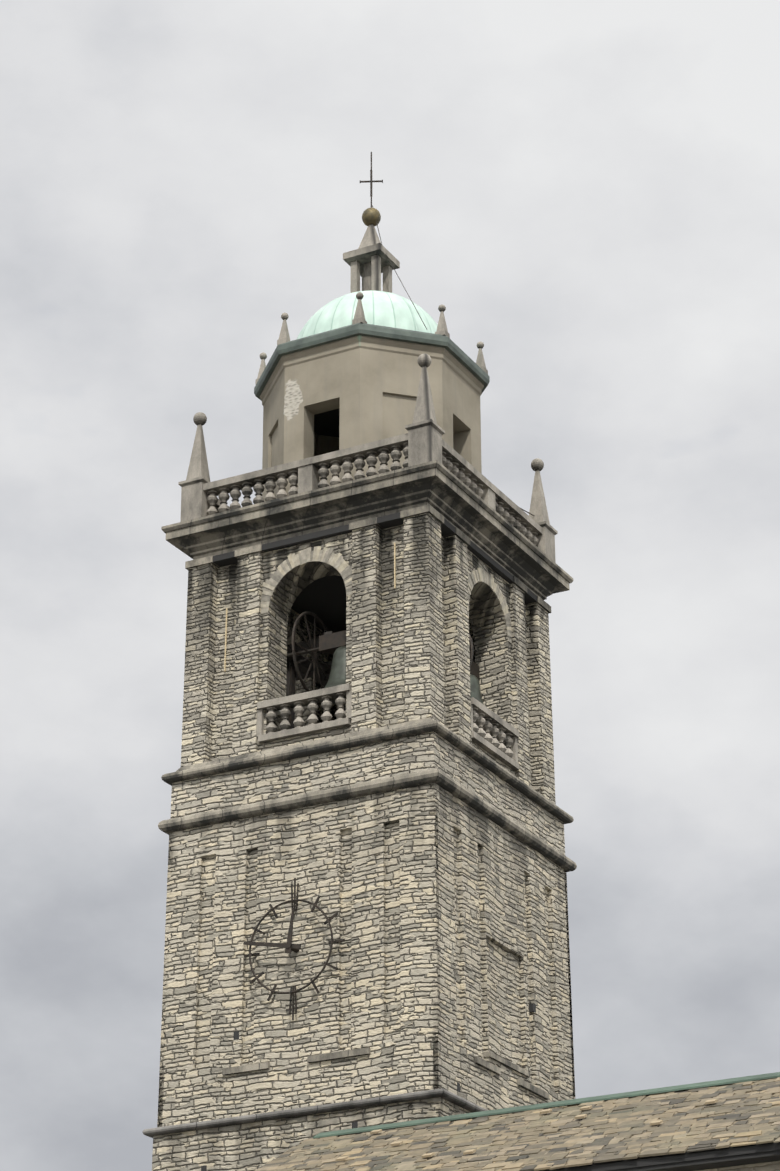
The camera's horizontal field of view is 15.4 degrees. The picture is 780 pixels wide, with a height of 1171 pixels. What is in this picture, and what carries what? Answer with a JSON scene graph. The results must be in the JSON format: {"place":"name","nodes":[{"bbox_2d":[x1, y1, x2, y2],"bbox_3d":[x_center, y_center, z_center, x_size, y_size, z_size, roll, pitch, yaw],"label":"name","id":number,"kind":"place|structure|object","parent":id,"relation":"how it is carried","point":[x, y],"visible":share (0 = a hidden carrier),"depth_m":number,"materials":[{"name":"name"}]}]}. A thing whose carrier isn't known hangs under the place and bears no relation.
{"place":"outdoors","nodes":[
{"label":"outdoors","id":0,"kind":"place"},
{"bbox_2d":[152,1097,471,1170],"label":"tower base","id":1,"kind":"object","parent":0,"point":[253,1146],"visible":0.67,"depth_m":53.22,"materials":[{"name":"beige stone"}]},
{"bbox_2d":[143,1088,487,1137],"bbox_3d":[-0.353,10.867,55.594,6.401,0.130,6.401,-13,-27,25],"label":"string course","id":2,"kind":"object","parent":1,"relation":"on","point":[455,1099],"visible":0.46,"depth_m":52.81,"materials":[{"name":"stone"}]},
{"bbox_2d":[170,731,564,1091],"bbox_3d":[-0.364,7.620,57.067,5.893,7.000,5.893,-13,-27,25],"label":"shaft","id":3,"kind":"object","parent":2,"relation":"on","point":[369,762],"visible":0.3,"depth_m":55.47,"materials":[{"name":"grey stone"}]},
{"bbox_2d":[157,832,173,1125],"bbox_3d":[-2.942,8.675,58.102,0.150,5.950,6.000,-13,-27,25],"label":"pilaster","id":4,"kind":"object","parent":3,"relation":"attached to","point":[167,937],"visible":0.02,"depth_m":55.84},
{"bbox_2d":[157,783,440,1126],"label":"tower wall","id":5,"kind":"structure","parent":3,"relation":"attached to","point":[303,846],"depth_m":54.40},
{"bbox_2d":[243,878,344,1019],"bbox_3d":[-1.123,7.398,55.603,2.184,2.800,3.363,-13,-27,25],"label":"clock","id":6,"kind":"object","parent":5,"relation":"attached to","point":[292,991],"visible":0.96,"depth_m":54.35,"materials":[{"name":"metal"}]},
{"bbox_2d":[285,942,298,952],"bbox_3d":[-1.845,6.842,54.372,0.118,0.119,0.338,-13,-27,25],"label":"clock hub","id":7,"kind":"object","parent":6,"relation":"attached to","point":[288,944],"visible":0.62,"depth_m":54.26,"materials":[{"name":"black metal"}]},
{"bbox_2d":[158,768,576,871],"bbox_3d":[-0.372,5.271,58.133,6.250,0.260,6.250,-13,-27,25],"label":"string course","id":8,"kind":"object","parent":3,"relation":"on","point":[488,811],"visible":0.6,"depth_m":55.83,"materials":[{"name":"stone"}]},
{"bbox_2d":[161,717,573,823],"bbox_3d":[-0.375,4.269,58.587,6.196,0.360,6.196,-13,-27,25],"label":"string course","id":9,"kind":"object","parent":3,"relation":"on","point":[324,745],"visible":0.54,"depth_m":56.29,"materials":[{"name":"stone"}]},
{"bbox_2d":[181,563,334,766],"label":"belfry wall","id":10,"kind":"structure","parent":9,"relation":"on","point":[198,705],"depth_m":58.55,"materials":[{"name":"grey stone"}]},
{"bbox_2d":[185,555,219,569],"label":"capitals","id":11,"kind":"object","parent":10,"relation":"on","point":[199,562],"visible":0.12,"depth_m":59.29,"materials":[{"name":"stone"}]},
{"bbox_2d":[212,513,443,760],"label":"belfry wall","id":12,"kind":"structure","parent":9,"relation":"on","point":[394,656],"depth_m":57.14,"materials":[{"name":"grey stone"}]},
{"bbox_2d":[256,683,351,742],"bbox_3d":[-1.654,2.556,56.738,2.161,0.840,0.305,-13,-27,25],"label":"balustrade","id":13,"kind":"object","parent":12,"relation":"attached to","point":[299,701],"visible":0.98,"depth_m":56.65,"materials":[{"name":"stone"}]},
{"bbox_2d":[261,546,351,613],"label":"arch voussoirs","id":14,"kind":"object","parent":12,"relation":"attached to","point":[338,562],"visible":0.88,"depth_m":58.16,"materials":[{"name":"grey stone"}]},
{"bbox_2d":[224,543,395,671],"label":"belfry rods","id":15,"kind":"object","parent":12,"relation":"attached to","point":[227,608],"visible":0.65,"depth_m":58.25,"materials":[{"name":"beige metal"}]},
{"bbox_2d":[234,504,443,558],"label":"capitals","id":16,"kind":"object","parent":12,"relation":"on","point":[433,512],"visible":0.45,"depth_m":57.56,"materials":[{"name":"stone"}]},
{"bbox_2d":[335,618,474,719],"bbox_3d":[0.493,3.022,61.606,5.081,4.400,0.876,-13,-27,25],"label":"bell","id":17,"kind":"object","parent":9,"relation":"on","point":[471,635],"depth_m":61.26,"materials":[{"name":"grey metal"}]},
{"bbox_2d":[441,535,555,804],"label":"belfry wall","id":18,"kind":"structure","parent":9,"relation":"on","point":[515,682],"depth_m":59.38,"materials":[{"name":"grey stone"}]},
{"bbox_2d":[468,567,511,643],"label":"arch voussoirs","id":19,"kind":"object","parent":18,"relation":"attached to","point":[478,575],"visible":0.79,"depth_m":59.34,"materials":[{"name":"grey stone"}]},
{"bbox_2d":[471,697,518,769],"bbox_3d":[2.014,3.006,57.758,0.305,0.840,2.161,-13,-27,25],"label":"balustrade","id":20,"kind":"object","parent":18,"relation":"attached to","point":[492,732],"visible":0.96,"depth_m":57.73,"materials":[{"name":"stone"}]},
{"bbox_2d":[443,527,550,613],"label":"capitals","id":21,"kind":"object","parent":18,"relation":"on","point":[517,582],"visible":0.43,"depth_m":60.28,"materials":[{"name":"stone"}]},
{"bbox_2d":[222,1047,548,1099],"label":"wall ledges","id":22,"kind":"object","parent":3,"relation":"attached to","point":[496,1070],"visible":0.38,"depth_m":53.98,"materials":[{"name":"grey stone"}]},
{"bbox_2d":[430,783,574,1109],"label":"tower wall","id":23,"kind":"structure","parent":3,"relation":"attached to","point":[508,860],"depth_m":55.49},
{"bbox_2d":[564,872,574,1095],"bbox_3d":[1.016,9.160,59.202,6.000,5.950,0.150,-13,-27,25],"label":"pilaster","id":24,"kind":"object","parent":3,"relation":"attached to","point":[569,966],"visible":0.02,"depth_m":58.47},
{"bbox_2d":[201,1003,535,1170],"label":"putlog holes","id":25,"kind":"object","parent":1,"relation":"on","point":[532,1007],"visible":0.35,"depth_m":54.38,"materials":[{"name":"grey"}]},
{"bbox_2d":[213,512,536,632],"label":"belfry ceiling","id":26,"kind":"structure","parent":0,"point":[323,599],"depth_m":60.09,"materials":[{"name":"grey"}]},
{"bbox_2d":[161,460,572,599],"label":"cornice","id":27,"kind":"structure","parent":26,"relation":"on","point":[460,505],"depth_m":58.52,"materials":[{"name":"stone"}]},
{"bbox_2d":[215,499,230,512],"bbox_3d":[-2.772,-0.587,62.185,0.369,0.950,5.280,-13,-27,25],"label":"top balustrade","id":28,"kind":"object","parent":27,"relation":"on","point":[218,504],"depth_m":60.59,"materials":[{"name":"stone"}]},
{"bbox_2d":[203,433,407,514],"bbox_3d":[-1.663,-2.097,58.862,5.280,0.950,0.369,-13,-27,25],"label":"balustrade","id":29,"kind":"object","parent":27,"relation":"on","point":[305,474],"visible":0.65,"depth_m":58.81,"materials":[{"name":"stone"}]},
{"bbox_2d":[178,354,557,562],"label":"corner pinnacles","id":30,"kind":"object","parent":27,"relation":"on","point":[426,431],"visible":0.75,"depth_m":59.85,"materials":[{"name":"stone"}]},
{"bbox_2d":[360,152,534,515],"bbox_3d":[1.109,-5.707,63.479,2.395,8.679,4.100,-18,-30,34],"label":"cross and rods","id":31,"kind":"object","parent":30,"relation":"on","point":[370,181],"visible":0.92,"depth_m":64.48,"materials":[{"name":"metal"}]},
{"bbox_2d":[262,348,481,501],"bbox_3d":[-0.397,-2.361,61.594,4.367,3.680,4.367,-13,-27,25],"label":"drum","id":32,"kind":"object","parent":27,"relation":"on","point":[371,394],"visible":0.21,"depth_m":60.29,"materials":[{"name":"paint"}]},
{"bbox_2d":[297,290,437,338],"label":"dome","id":33,"kind":"structure","parent":32,"relation":"on","point":[383,308],"depth_m":61.58,"materials":[{"name":"green metal"}]},
{"bbox_2d":[343,224,399,292],"bbox_3d":[-0.413,-7.096,63.742,0.932,2.080,0.932,-13,-27,25],"label":"lantern","id":34,"kind":"object","parent":33,"relation":"on","point":[368,261],"visible":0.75,"depth_m":63.51,"materials":[{"name":"stone"}]},
{"bbox_2d":[362,208,380,226],"bbox_3d":[-0.416,-8.226,64.255,0.427,0.440,0.427,-13,-27,25],"label":"ball finial","id":35,"kind":"object","parent":34,"relation":"on","point":[370,216],"visible":0.83,"depth_m":64.10,"materials":[{"name":"gold metal"}]},
{"bbox_2d":[254,323,489,405],"bbox_3d":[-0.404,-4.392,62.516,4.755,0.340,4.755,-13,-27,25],"label":"cornice","id":36,"kind":"structure","parent":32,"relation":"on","point":[409,336],"depth_m":60.64,"materials":[{"name":"grey stone"}]},
{"bbox_2d":[255,292,487,383],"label":"pinnacles","id":37,"kind":"object","parent":36,"relation":"on","point":[359,317],"visible":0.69,"depth_m":61.13,"materials":[{"name":"grey stone"}]},
{"bbox_2d":[442,439,542,545],"bbox_3d":[1.987,-1.649,59.877,0.369,0.950,5.280,-13,-27,25],"label":"balustrade","id":38,"kind":"object","parent":27,"relation":"on","point":[480,485],"visible":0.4,"depth_m":59.83,"materials":[{"name":"stone"}]},
{"bbox_2d":[0,0,779,1170],"label":"sky","id":39,"kind":"structure","parent":0,"point":[587,191],"materials":[{"name":"grey"}]},
{"bbox_2d":[698,1161,779,1170],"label":"church walls","id":40,"kind":"structure","parent":0,"point":[771,1166],"depth_m":40.55,"materials":[{"name":"grey stone"}]},
{"bbox_2d":[538,1140,779,1170],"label":"roof eave","id":41,"kind":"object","parent":40,"relation":"on","point":[678,1157],"depth_m":40.78,"materials":[{"name":"metal"}]},
{"bbox_2d":[254,1077,779,1170],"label":"roof slates","id":42,"kind":"object","parent":41,"relation":"on","point":[734,1115],"visible":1,"depth_m":43.84,"materials":[{"name":"beige stone"}]},
{"bbox_2d":[336,1099,717,1160],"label":"roof snow stones","id":43,"kind":"object","parent":42,"relation":"on","point":[657,1122],"visible":1,"depth_m":44.54,"materials":[{"name":"beige stone"}]},
{"bbox_2d":[313,1072,779,1138],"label":"roof ridge cap","id":44,"kind":"object","parent":42,"relation":"on","point":[563,1103],"visible":0.5,"depth_m":46.11,"materials":[{"name":"green metal"}]},
{"bbox_2d":[607,1150,779,1170],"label":"gutter","id":45,"kind":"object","parent":41,"relation":"attached to","point":[733,1160],"depth_m":40.60,"materials":[{"name":"brown metal"}]},
{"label":"belfry floor","id":46,"kind":"structure","parent":0,"visible":0},
{"bbox_2d":[286,611,345,728],"bbox_3d":[-1.076,1.982,57.964,2.811,3.294,1.820,-13,-27,25],"label":"wheel","id":47,"kind":"object","parent":46,"relation":"on","point":[330,643],"visible":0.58,"depth_m":58.20,"materials":[{"name":"metal"}]},
{"bbox_2d":[325,646,345,705],"bbox_3d":[-0.862,1.728,57.607,1.098,1.020,1.098,-13,-27,25],"label":"bell","id":48,"kind":"object","parent":47,"relation":"hanging from","point":[337,676],"visible":0.38,"depth_m":57.35,"materials":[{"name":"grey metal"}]},
{"bbox_2d":[286,631,474,721],"bbox_3d":[-0.380,2.766,59.269,3.710,2.940,3.712,-13,-27,25],"label":"bell frame","id":49,"kind":"object","parent":46,"relation":"on","point":[303,666],"visible":0.06,"depth_m":59.46,"materials":[{"name":"brown metal"}]},
{"bbox_2d":[469,633,479,680],"bbox_3d":[1.131,2.313,58.710,1.820,3.294,2.811,-13,-27,25],"label":"gear","id":50,"kind":"object","parent":46,"relation":"on","point":[474,668],"visible":0.19,"depth_m":59.19,"materials":[{"name":"metal"}]},
{"bbox_2d":[470,674,483,704],"bbox_3d":[1.562,2.325,58.940,1.098,1.020,1.098,-13,-27,25],"label":"bell","id":51,"kind":"object","parent":50,"relation":"attached to","point":[475,691],"visible":0.17,"depth_m":58.78,"materials":[{"name":"teal metal"}]}
]}

